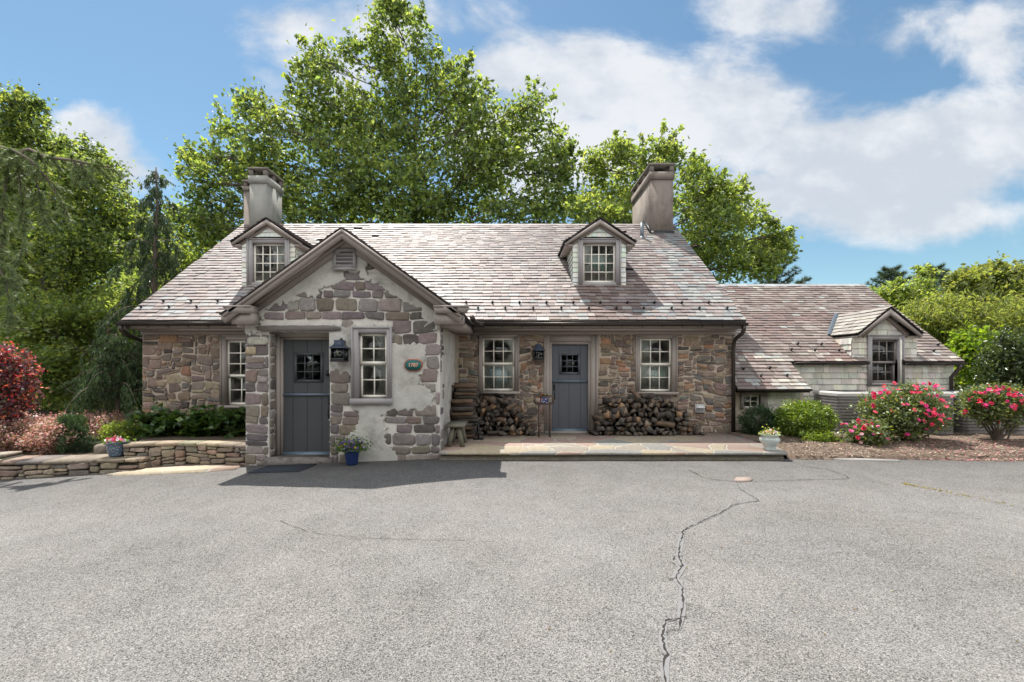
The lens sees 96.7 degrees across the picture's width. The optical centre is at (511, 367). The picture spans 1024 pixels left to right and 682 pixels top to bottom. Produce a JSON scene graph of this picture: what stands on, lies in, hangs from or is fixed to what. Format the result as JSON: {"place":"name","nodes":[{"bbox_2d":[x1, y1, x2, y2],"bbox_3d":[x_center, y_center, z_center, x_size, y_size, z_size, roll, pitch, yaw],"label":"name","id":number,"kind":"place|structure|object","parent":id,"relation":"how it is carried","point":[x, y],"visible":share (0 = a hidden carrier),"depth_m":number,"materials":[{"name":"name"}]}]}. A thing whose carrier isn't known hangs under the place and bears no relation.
{"place":"outdoors","nodes":[
{"label":"outdoors","id":0,"kind":"place"},
{"bbox_2d":[4,402,142,455],"bbox_3d":[-20.350,1.605,14.950,27.300,0.217,14.100,0,0,0],"label":"bed","id":1,"kind":"object","parent":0,"point":[26,452],"visible":0.02,"depth_m":9.82,"materials":[{"name":"soil"}]},
{"bbox_2d":[0,416,51,451],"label":"barberry bush","id":2,"kind":"object","parent":1,"relation":"on","point":[8,442],"visible":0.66,"depth_m":8.82,"materials":[{"name":"pink plant"}]},
{"bbox_2d":[0,336,52,447],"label":"smoke bush","id":3,"kind":"object","parent":1,"relation":"on","point":[19,384],"visible":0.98,"depth_m":9.17,"materials":[{"name":"red plant"}]},
{"bbox_2d":[2,412,64,447],"bbox_3d":[-9.577,1.306,9.307,1.553,0.806,1.033,0,0,0],"label":"barberry bush","id":4,"kind":"object","parent":1,"relation":"on","point":[38,420],"visible":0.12,"depth_m":9.12,"materials":[{"name":"pink plant"}]},
{"bbox_2d":[12,417,94,454],"bbox_3d":[-8.815,1.327,8.793,1.087,0.845,1.106,0,0,0],"label":"barberry bush","id":5,"kind":"object","parent":1,"relation":"on","point":[53,427],"visible":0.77,"depth_m":8.61,"materials":[{"name":"pink plant"}]},
{"bbox_2d":[49,413,94,453],"bbox_3d":[-8.662,1.375,8.955,0.789,0.977,0.720,0,0,43],"label":"dwarf spruce","id":6,"kind":"object","parent":1,"relation":"on","point":[77,422],"visible":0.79,"depth_m":8.79,"materials":[{"name":"green plant"}]},
{"bbox_2d":[65,432,103,453],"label":"juniper bush","id":7,"kind":"object","parent":1,"relation":"on","point":[84,446],"visible":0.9,"depth_m":8.81,"materials":[{"name":"green plant"}]},
{"bbox_2d":[93,443,106,453],"bbox_3d":[-7.602,1.609,8.532,0.233,0.382,0.376,0,0,0],"label":"boulder","id":8,"kind":"object","parent":1,"relation":"on","point":[99,448],"visible":0.35,"depth_m":8.37,"materials":[{"name":"stone"}]},
{"bbox_2d":[81,410,120,439],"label":"barberry bush","id":9,"kind":"object","parent":1,"relation":"on","point":[92,422],"visible":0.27,"depth_m":9.68,"materials":[{"name":"pink plant"}]},
{"bbox_2d":[85,409,128,433],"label":"barberry bush","id":10,"kind":"object","parent":1,"relation":"on","point":[114,415],"visible":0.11,"depth_m":10.38,"materials":[{"name":"pink plant"}]},
{"bbox_2d":[55,334,173,421],"bbox_3d":[-9.019,0.461,10.702,2.432,2.485,2.623,0,0,-27],"label":"weeping spruce","id":11,"kind":"object","parent":1,"relation":"on","point":[117,389],"visible":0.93,"depth_m":10.39,"materials":[{"name":"green plant"}]},
{"bbox_2d":[92,416,145,441],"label":"euonymus bush","id":12,"kind":"object","parent":1,"relation":"on","point":[121,429],"visible":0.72,"depth_m":9.11,"materials":[{"name":"green plant"}]},
{"bbox_2d":[74,167,185,415],"bbox_3d":[-9.636,-1.699,12.183,3.328,7.504,2.970,0,0,31],"label":"weeping cypress","id":13,"kind":"object","parent":1,"relation":"on","point":[149,274],"visible":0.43,"depth_m":12.21,"materials":[{"name":"green plant"}]},
{"bbox_2d":[139,433,245,441],"bbox_3d":[-6.461,1.755,9.136,3.578,0.690,2.173,0,0,0],"label":"planting bed","id":14,"kind":"object","parent":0,"point":[239,438],"visible":0.07,"depth_m":9.00,"materials":[{"name":"soil"}]},
{"bbox_2d":[124,402,188,441],"bbox_3d":[-7.248,1.193,9.402,1.389,0.909,1.029,0,0,0],"label":"hydrangea","id":15,"kind":"object","parent":14,"relation":"on","point":[157,425],"visible":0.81,"depth_m":9.24,"materials":[{"name":"green plant"}]},
{"bbox_2d":[168,404,221,437],"bbox_3d":[-6.458,1.199,9.367,1.022,0.898,0.990,0,0,24],"label":"hydrangea","id":16,"kind":"object","parent":14,"relation":"on","point":[195,423],"visible":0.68,"depth_m":9.19,"materials":[{"name":"green plant"}]},
{"bbox_2d":[201,406,245,437],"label":"hydrangea","id":17,"kind":"object","parent":14,"relation":"on","point":[227,422],"visible":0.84,"depth_m":9.25,"materials":[{"name":"green plant"}]},
{"bbox_2d":[472,421,483,439],"bbox_3d":[-0.683,1.275,9.200,0.252,0.370,0.180,0,0,0],"label":"boot stand","id":18,"kind":"object","parent":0,"point":[478,422],"visible":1,"depth_m":9.18,"materials":[{"name":"black metal"}]},
{"bbox_2d":[0,458,1023,681],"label":"asphalt drive","id":19,"kind":"structure","parent":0,"point":[81,600],"depth_m":3.58,"materials":[{"name":"asphalt"}]},
{"bbox_2d":[0,451,145,479],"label":"garden wall","id":20,"kind":"structure","parent":19,"relation":"on","point":[15,464],"depth_m":7.75,"materials":[{"name":"stone"}]},
{"bbox_2d":[98,435,135,456],"bbox_3d":[-6.987,1.385,8.073,0.565,0.381,0.446,0,0,0],"label":"flower pot","id":21,"kind":"object","parent":20,"relation":"on","point":[114,446],"visible":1,"depth_m":7.98,"materials":[{"name":"ceramic"}]},
{"bbox_2d":[130,456,151,469],"bbox_3d":[-6.565,1.769,8.133,0.281,0.363,0.524,0,0,-4],"label":"garden wall return","id":22,"kind":"object","parent":19,"relation":"on","point":[145,462],"visible":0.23,"depth_m":7.94,"materials":[{"name":"stone"}]},
{"bbox_2d":[107,463,240,475],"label":"flagstone path","id":23,"kind":"structure","parent":19,"relation":"on","point":[178,469],"depth_m":7.73,"materials":[{"name":"stone"}]},
{"bbox_2d":[123,440,248,465],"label":"retaining wall","id":24,"kind":"structure","parent":19,"relation":"on","point":[175,452],"depth_m":8.15,"materials":[{"name":"stone"}]},
{"bbox_2d":[248,464,316,473],"bbox_3d":[-3.800,1.683,7.570,0.880,0.053,0.540,0,0,0],"label":"doormat","id":25,"kind":"object","parent":19,"relation":"on","point":[283,468],"visible":1,"depth_m":7.51,"materials":[{"name":"rubber"}]},
{"bbox_2d":[329,427,372,465],"bbox_3d":[-2.708,1.345,7.741,0.787,0.617,0.643,0,0,0],"label":"pansy pot","id":26,"kind":"object","parent":19,"relation":"on","point":[352,450],"visible":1,"depth_m":7.63,"materials":[{"name":"ceramic"}]},
{"bbox_2d":[102,459,1017,650],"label":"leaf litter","id":27,"kind":"object","parent":19,"relation":"on","point":[777,501],"visible":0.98,"depth_m":5.50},
{"bbox_2d":[439,455,783,459],"bbox_3d":[1.858,1.703,9.025,6.224,0.394,2.396,0,0,0],"label":"patio base","id":28,"kind":"object","parent":19,"relation":"on","point":[611,457],"visible":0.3,"depth_m":7.84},
{"bbox_2d":[439,432,787,454],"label":"patio","id":29,"kind":"structure","parent":28,"relation":"on","point":[717,443],"depth_m":8.49,"materials":[{"name":"stone"}]},
{"bbox_2d":[445,421,467,446],"bbox_3d":[-1.035,1.255,8.595,0.344,0.410,0.710,0,0,0],"label":"stool","id":30,"kind":"object","parent":29,"relation":"on","point":[457,427],"visible":1,"depth_m":8.32,"materials":[{"name":"grey wood"}]},
{"bbox_2d":[534,395,553,436],"bbox_3d":[0.675,1.026,9.600,0.396,0.868,0.258,0,0,0],"label":"plant stand","id":31,"kind":"object","parent":29,"relation":"on","point":[549,404],"visible":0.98,"depth_m":9.49,"materials":[{"name":"metal"}]},
{"bbox_2d":[660,430,669,435],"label":"firewood log","id":32,"kind":"object","parent":29,"relation":"on","point":[664,432],"visible":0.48,"depth_m":9.66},
{"bbox_2d":[659,426,669,430],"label":"firewood log","id":33,"kind":"object","parent":32,"relation":"on","point":[666,428],"visible":0.52,"depth_m":9.74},
{"bbox_2d":[655,420,674,427],"bbox_3d":[3.267,1.194,9.712,0.408,0.176,0.111,7,-43,10],"label":"firewood log","id":34,"kind":"object","parent":33,"relation":"on","point":[665,423],"visible":0.97,"depth_m":9.67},
{"bbox_2d":[758,424,782,450],"bbox_3d":[4.561,1.236,8.021,0.411,0.448,0.399,0,0,0],"label":"white urn","id":35,"kind":"object","parent":29,"relation":"on","point":[770,439],"visible":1,"depth_m":7.94,"materials":[{"name":"ceramic"}]},
{"bbox_2d":[659,618,678,681],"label":"crack filler","id":36,"kind":"object","parent":19,"relation":"on","point":[665,671],"visible":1,"depth_m":2.53,"materials":[{"name":"asphalt"}]},
{"bbox_2d":[661,618,676,681],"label":"asphalt crack","id":37,"kind":"object","parent":19,"relation":"on","point":[666,655],"visible":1,"depth_m":2.58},
{"bbox_2d":[671,530,686,629],"bbox_3d":[1.333,1.596,3.625,0.112,0.001,1.826,0,0,21],"label":"crack filler","id":38,"kind":"object","parent":19,"relation":"on","point":[679,574],"visible":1,"depth_m":3.40,"materials":[{"name":"asphalt"}]},
{"bbox_2d":[675,529,683,627],"bbox_3d":[1.338,1.592,3.623,0.066,0.001,1.825,0,0,21],"label":"asphalt crack","id":39,"kind":"object","parent":19,"relation":"on","point":[680,620],"visible":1,"depth_m":3.37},
{"bbox_2d":[684,482,757,529],"bbox_3d":[2.570,1.596,5.271,0.424,0.001,2.354,0,0,38],"label":"crack filler","id":40,"kind":"object","parent":19,"relation":"on","point":[718,513],"visible":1,"depth_m":5.18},
{"bbox_2d":[734,477,752,481],"bbox_3d":[3.284,1.601,6.452,0.309,0.038,0.243,0,0,0],"label":"drain stone","id":41,"kind":"object","parent":19,"relation":"on","point":[742,479],"visible":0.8,"depth_m":6.41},
{"bbox_2d":[834,458,898,461],"bbox_3d":[6.092,1.604,7.832,1.031,0.052,0.112,0,0,11],"label":"kerb strip","id":42,"kind":"object","parent":19,"relation":"on","point":[868,459],"visible":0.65,"depth_m":7.78,"materials":[{"name":"concrete"}]},
{"bbox_2d":[0,0,1023,325],"label":"sky","id":43,"kind":"structure","parent":0,"point":[889,133],"materials":[{"name":"blue"}]},
{"bbox_2d":[728,430,1023,460],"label":"mulch bed","id":44,"kind":"object","parent":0,"point":[909,456],"visible":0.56,"depth_m":8.36,"materials":[{"name":"wood"}]},
{"bbox_2d":[732,403,780,435],"bbox_3d":[5.353,1.201,9.907,1.014,0.911,0.874,0,0,0],"label":"yew bush","id":45,"kind":"object","parent":44,"relation":"on","point":[753,426],"visible":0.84,"depth_m":9.77,"materials":[{"name":"green plant"}]},
{"bbox_2d":[766,396,841,437],"bbox_3d":[6.127,1.091,9.539,1.364,0.977,1.120,0,0,0],"label":"boxwood bush","id":46,"kind":"object","parent":44,"relation":"on","point":[798,416],"visible":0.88,"depth_m":9.31,"materials":[{"name":"green plant"}]},
{"bbox_2d":[797,427,843,442],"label":"ground shrub","id":47,"kind":"object","parent":44,"relation":"on","point":[827,436],"visible":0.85,"depth_m":8.89,"materials":[{"name":"green plant"}]},
{"bbox_2d":[834,415,895,446],"bbox_3d":[6.830,1.260,8.793,0.943,0.740,0.838,0,0,-40],"label":"rose bush","id":48,"kind":"object","parent":44,"relation":"on","point":[872,431],"visible":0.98,"depth_m":8.63,"materials":[{"name":"green plant"}]},
{"bbox_2d":[847,377,959,441],"bbox_3d":[7.838,0.898,9.096,1.914,1.401,1.238,0,0,0],"label":"rose bush","id":49,"kind":"object","parent":44,"relation":"on","point":[918,412],"visible":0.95,"depth_m":8.86,"materials":[{"name":"green plant"}]},
{"bbox_2d":[835,438,1023,459],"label":"fallen petals","id":50,"kind":"object","parent":44,"relation":"on","point":[963,446],"visible":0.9,"depth_m":8.47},
{"bbox_2d":[954,378,1023,439],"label":"rose bush","id":51,"kind":"object","parent":44,"relation":"on","point":[997,403],"visible":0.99,"depth_m":8.92,"materials":[{"name":"green plant"}]},
{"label":"firewood log","id":52,"kind":"object","parent":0,"visible":0},
{"bbox_2d":[591,414,605,422],"bbox_3d":[1.890,1.123,9.931,0.174,0.148,0.410,0,0,-20],"label":"firewood log","id":53,"kind":"object","parent":52,"relation":"on","point":[600,419],"visible":1,"depth_m":9.82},
{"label":"firewood log","id":54,"kind":"object","parent":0,"visible":0},
{"bbox_2d":[655,411,673,418],"bbox_3d":[3.272,1.017,9.771,0.400,0.160,0.165,-3,2,-20],"label":"firewood log","id":55,"kind":"object","parent":54,"relation":"on","point":[660,415],"visible":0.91,"depth_m":9.70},
{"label":"firewood log","id":56,"kind":"object","parent":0,"visible":0},
{"bbox_2d":[628,408,635,412],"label":"firewood log","id":57,"kind":"object","parent":56,"relation":"on","point":[631,410],"visible":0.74,"depth_m":9.75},
{"bbox_2d":[628,402,640,407],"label":"firewood log","id":58,"kind":"object","parent":57,"relation":"on","point":[639,404],"visible":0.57,"depth_m":9.74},
{"bbox_2d":[627,394,645,402],"bbox_3d":[2.683,0.680,9.815,0.141,0.118,0.411,-40,32,-23],"label":"firewood log","id":59,"kind":"object","parent":58,"relation":"on","point":[642,400],"visible":0.83,"depth_m":9.78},
{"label":"firewood log","id":60,"kind":"object","parent":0,"visible":0},
{"bbox_2d":[602,397,616,404],"bbox_3d":[2.114,0.739,10.017,0.119,0.178,0.413,36,-8,-18],"label":"firewood log","id":61,"kind":"object","parent":60,"relation":"on","point":[607,400],"visible":1,"depth_m":9.99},
{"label":"firewood log","id":62,"kind":"object","parent":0,"visible":0},
{"bbox_2d":[485,405,492,411],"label":"firewood log","id":63,"kind":"object","parent":62,"relation":"on","point":[488,409],"visible":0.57,"depth_m":9.75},
{"bbox_2d":[479,402,490,407],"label":"firewood log","id":64,"kind":"object","parent":63,"relation":"on","point":[482,404],"visible":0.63,"depth_m":9.73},
{"bbox_2d":[482,395,497,404],"bbox_3d":[-0.481,0.712,9.842,0.170,0.176,0.407,-14,14,-37],"label":"firewood log","id":65,"kind":"object","parent":64,"relation":"on","point":[493,400],"visible":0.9,"depth_m":9.74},
{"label":"firewood log","id":66,"kind":"object","parent":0,"visible":0},
{"bbox_2d":[464,427,476,429],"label":"firewood log","id":67,"kind":"object","parent":66,"relation":"on","point":[469,428],"visible":0.52,"depth_m":9.25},
{"bbox_2d":[465,422,473,426],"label":"firewood log","id":68,"kind":"object","parent":67,"relation":"on","point":[469,424],"visible":0.3,"depth_m":9.27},
{"bbox_2d":[455,419,477,421],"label":"firewood log","id":69,"kind":"object","parent":68,"relation":"on","point":[470,420],"visible":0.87,"depth_m":9.27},
{"bbox_2d":[456,416,477,418],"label":"firewood log","id":70,"kind":"object","parent":69,"relation":"on","point":[466,417],"visible":0.91,"depth_m":9.27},
{"bbox_2d":[451,411,472,415],"bbox_3d":[-1.017,0.950,9.279,0.456,0.099,0.143,0,0,-2],"label":"firewood log","id":71,"kind":"object","parent":70,"relation":"on","point":[466,413],"visible":1,"depth_m":9.24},
{"bbox_2d":[451,408,473,411],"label":"firewood log","id":72,"kind":"object","parent":71,"relation":"on","point":[462,409],"visible":1,"depth_m":9.22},
{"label":"firewood log","id":73,"kind":"object","parent":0,"visible":0},
{"bbox_2d":[452,407,473,411],"bbox_3d":[-1.016,0.859,9.401,0.460,0.101,0.141,0,0,-4],"label":"firewood log","id":74,"kind":"object","parent":73,"relation":"on","point":[461,407],"visible":0.3,"depth_m":9.34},
{"bbox_2d":[451,403,472,406],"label":"firewood log","id":75,"kind":"object","parent":74,"relation":"on","point":[462,405],"visible":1,"depth_m":9.42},
{"bbox_2d":[451,399,472,403],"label":"firewood log","id":76,"kind":"object","parent":75,"relation":"on","point":[460,401],"visible":1,"depth_m":9.38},
{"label":"firewood log","id":77,"kind":"object","parent":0,"visible":0},
{"bbox_2d":[455,395,476,399],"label":"firewood log","id":78,"kind":"object","parent":77,"relation":"on","point":[473,397],"visible":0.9,"depth_m":9.50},
{"bbox_2d":[455,392,476,395],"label":"firewood log","id":79,"kind":"object","parent":78,"relation":"on","point":[464,393],"visible":1,"depth_m":9.48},
{"bbox_2d":[456,388,477,391],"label":"firewood log","id":80,"kind":"object","parent":79,"relation":"on","point":[466,389],"visible":1,"depth_m":9.49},
{"label":"ground","id":81,"kind":"structure","parent":0,"visible":0},
{"bbox_2d":[0,144,126,404],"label":"white pine","id":82,"kind":"object","parent":81,"relation":"on","point":[32,158],"visible":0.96,"depth_m":9.70,"materials":[{"name":"green plant"}]},
{"bbox_2d":[1,244,142,392],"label":"oak tree","id":83,"kind":"object","parent":81,"relation":"on","point":[81,322],"depth_m":23.54,"materials":[{"name":"green plant"}]},
{"bbox_2d":[0,78,152,398],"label":"maple tree","id":84,"kind":"object","parent":81,"relation":"on","point":[102,237],"visible":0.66,"depth_m":16.90,"materials":[{"name":"green plant"}]},
{"bbox_2d":[0,262,168,412],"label":"hornbeam tree","id":85,"kind":"object","parent":81,"relation":"on","point":[55,357],"visible":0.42,"depth_m":15.70,"materials":[{"name":"green plant"}]},
{"bbox_2d":[113,195,243,291],"bbox_3d":[-16.414,-3.534,24.101,7.781,11.816,7.526,0,0,0],"label":"linden tree","id":86,"kind":"object","parent":81,"relation":"on","point":[191,252],"visible":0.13,"depth_m":22.60,"materials":[{"name":"green plant"}]},
{"bbox_2d":[160,0,590,251],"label":"sycamore tree","id":87,"kind":"object","parent":81,"relation":"on","point":[355,130],"visible":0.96,"depth_m":21.16,"materials":[{"name":"green plant"}]},
{"bbox_2d":[115,163,966,465],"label":"stone house","id":88,"kind":"structure","parent":81,"relation":"on","point":[259,311],"depth_m":10.22,"materials":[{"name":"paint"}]},
{"bbox_2d":[217,335,245,407],"bbox_3d":[-5.994,0.099,10.242,1.153,1.635,0.205,0,0,0],"label":"window","id":89,"kind":"structure","parent":88,"relation":"in","point":[225,376],"depth_m":10.23,"materials":[{"name":"paint"}]},
{"bbox_2d":[246,238,289,285],"bbox_3d":[-5.930,-2.553,11.136,1.044,1.167,0.169,0,0,0],"label":"window","id":90,"kind":"structure","parent":88,"relation":"in","point":[280,247],"depth_m":11.14,"materials":[{"name":"grey paint"}]},
{"bbox_2d":[282,340,329,454],"bbox_3d":[-3.682,0.542,8.243,0.921,2.081,0.114,0,0,0],"label":"door","id":91,"kind":"structure","parent":88,"relation":"in","point":[307,400],"depth_m":8.25,"materials":[{"name":"paint"}]},
{"bbox_2d":[328,338,350,361],"bbox_3d":[-2.956,-0.304,7.805,0.285,0.420,0.295,0,0,0],"label":"wall lantern","id":92,"kind":"object","parent":88,"relation":"attached to","point":[341,347],"depth_m":7.71,"materials":[{"name":"black metal"}]},
{"bbox_2d":[350,327,391,403],"bbox_3d":[-2.454,-0.031,8.000,0.731,1.354,0.205,0,0,0],"label":"window","id":93,"kind":"structure","parent":88,"relation":"in","point":[382,362],"depth_m":7.95,"materials":[{"name":"grey paint"}]},
{"bbox_2d":[404,359,422,370],"bbox_3d":[-1.719,-0.038,7.935,0.318,0.207,0.056,0,0,0],"label":"number plaque","id":94,"kind":"object","parent":88,"relation":"attached to","point":[413,364],"visible":1,"depth_m":7.92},
{"bbox_2d":[478,334,519,393],"bbox_3d":[-0.289,-0.067,10.260,0.941,1.336,0.241,0,0,0],"label":"window","id":95,"kind":"structure","parent":88,"relation":"in","point":[501,376],"depth_m":10.27,"materials":[{"name":"paint"}]},
{"bbox_2d":[532,342,544,359],"bbox_3d":[0.585,-0.361,10.050,0.280,0.393,0.290,0,0,0],"label":"wall lantern","id":96,"kind":"object","parent":88,"relation":"attached to","point":[537,349],"depth_m":9.94,"materials":[{"name":"black metal"}]},
{"bbox_2d":[552,344,587,430],"bbox_3d":[1.303,0.461,10.278,0.820,1.955,0.114,0,0,0],"label":"door","id":97,"kind":"structure","parent":88,"relation":"in","point":[569,388],"depth_m":10.29,"materials":[{"name":"blue paint"}]},
{"bbox_2d":[578,238,620,285],"bbox_3d":[2.130,-2.553,11.168,1.044,1.167,0.235,0,0,0],"label":"window","id":98,"kind":"structure","parent":88,"relation":"in","point":[593,269],"depth_m":11.15,"materials":[{"name":"grey paint"}]},
{"bbox_2d":[635,335,678,394],"bbox_3d":[3.240,-0.056,10.262,0.959,1.336,0.244,0,0,0],"label":"window","id":99,"kind":"structure","parent":88,"relation":"in","point":[651,374],"depth_m":10.26,"materials":[{"name":"paint"}]},
{"bbox_2d":[695,404,704,412],"bbox_3d":[4.201,0.924,10.167,0.202,0.190,0.095,0,0,0],"label":"vent box","id":100,"kind":"object","parent":88,"relation":"attached to","point":[699,408],"visible":1,"depth_m":10.16,"materials":[{"name":"plastic"}]},
{"bbox_2d":[740,393,763,408],"bbox_3d":[5.548,0.767,10.558,0.539,0.386,0.164,0,0,0],"label":"window","id":101,"kind":"structure","parent":88,"relation":"in","point":[744,397],"depth_m":10.52,"materials":[{"name":"paint"}]},
{"bbox_2d":[866,335,904,385],"bbox_3d":[9.157,-0.173,11.252,0.895,1.249,0.284,0,0,0],"label":"window","id":102,"kind":"structure","parent":88,"relation":"in","point":[878,370],"depth_m":11.21,"materials":[{"name":"grey paint"}]},
{"bbox_2d":[561,118,802,283],"bbox_3d":[7.345,-3.996,19.776,10.740,12.719,5.713,0,0,0],"label":"walnut tree","id":103,"kind":"object","parent":81,"relation":"on","point":[713,212],"visible":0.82,"depth_m":18.75,"materials":[{"name":"green plant"}]},
{"bbox_2d":[754,252,807,283],"bbox_3d":[14.047,-2.078,24.132,4.905,8.863,4.519,0,0,43],"label":"pine tree","id":104,"kind":"object","parent":81,"relation":"on","point":[777,280],"visible":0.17,"depth_m":23.54,"materials":[{"name":"green plant"}]},
{"bbox_2d":[864,264,913,291],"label":"pine tree","id":105,"kind":"object","parent":81,"relation":"on","point":[891,273],"visible":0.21,"depth_m":29.73,"materials":[{"name":"green plant"}]},
{"bbox_2d":[868,263,965,310],"bbox_3d":[21.543,-1.651,24.760,5.196,8.021,4.263,0,0,0],"label":"poplar tree","id":106,"kind":"object","parent":81,"relation":"on","point":[893,291],"visible":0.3,"depth_m":24.12,"materials":[{"name":"green plant"}]},
{"bbox_2d":[914,262,951,297],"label":"pine tree","id":107,"kind":"object","parent":81,"relation":"on","point":[940,267],"visible":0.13,"depth_m":29.49,"materials":[{"name":"green plant"}]},
{"bbox_2d":[889,285,1023,389],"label":"willow tree","id":108,"kind":"object","parent":81,"relation":"on","point":[936,316],"visible":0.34,"depth_m":17.92,"materials":[{"name":"green plant"}]},
{"bbox_2d":[940,320,1011,388],"bbox_3d":[16.042,0.373,15.541,2.573,4.005,2.595,0,0,14],"label":"dogwood tree","id":109,"kind":"object","parent":81,"relation":"on","point":[964,346],"visible":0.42,"depth_m":15.40,"materials":[{"name":"green plant"}]},
{"bbox_2d":[938,250,1023,326],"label":"ash tree","id":110,"kind":"object","parent":81,"relation":"on","point":[991,278],"visible":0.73,"depth_m":26.31,"materials":[{"name":"green plant"}]},
{"bbox_2d":[964,322,1023,389],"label":"holly tree","id":111,"kind":"object","parent":81,"relation":"on","point":[1002,362],"visible":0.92,"depth_m":13.55,"materials":[{"name":"green plant"}]},
{"bbox_3d":[9.650,1.675,10.450,5.100,0.150,1.040,0,0,0],"label":"unit plinth","id":112,"kind":"object","parent":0,"visible":0},
{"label":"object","id":113,"kind":"object","parent":112,"relation":"on","visible":0},
{"bbox_2d":[813,390,879,432],"bbox_3d":[7.659,1.018,10.450,0.964,0.984,0.964,0,0,0],"label":"air conditioner","id":114,"kind":"object","parent":113,"relation":"on","point":[840,401],"visible":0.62,"depth_m":10.01,"materials":[{"name":"metal"}]},
{"bbox_2d":[881,390,954,433],"bbox_3d":[9.275,1.018,10.450,0.964,0.984,0.964,0,0,0],"label":"air conditioner","id":115,"kind":"object","parent":113,"relation":"on","point":[946,397],"visible":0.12,"depth_m":9.98,"materials":[{"name":"metal"}]},
{"bbox_2d":[932,390,1005,433],"bbox_3d":[10.418,1.018,10.450,0.964,0.984,0.964,0,0,0],"label":"air conditioner","id":116,"kind":"object","parent":113,"relation":"on","point":[966,427],"visible":0.19,"depth_m":10.04,"materials":[{"name":"metal"}]},
{"bbox_2d":[1005,390,1023,433],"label":"air conditioner","id":117,"kind":"object","parent":113,"relation":"on","point":[1020,429],"visible":0.03,"depth_m":10.00,"materials":[{"name":"metal"}]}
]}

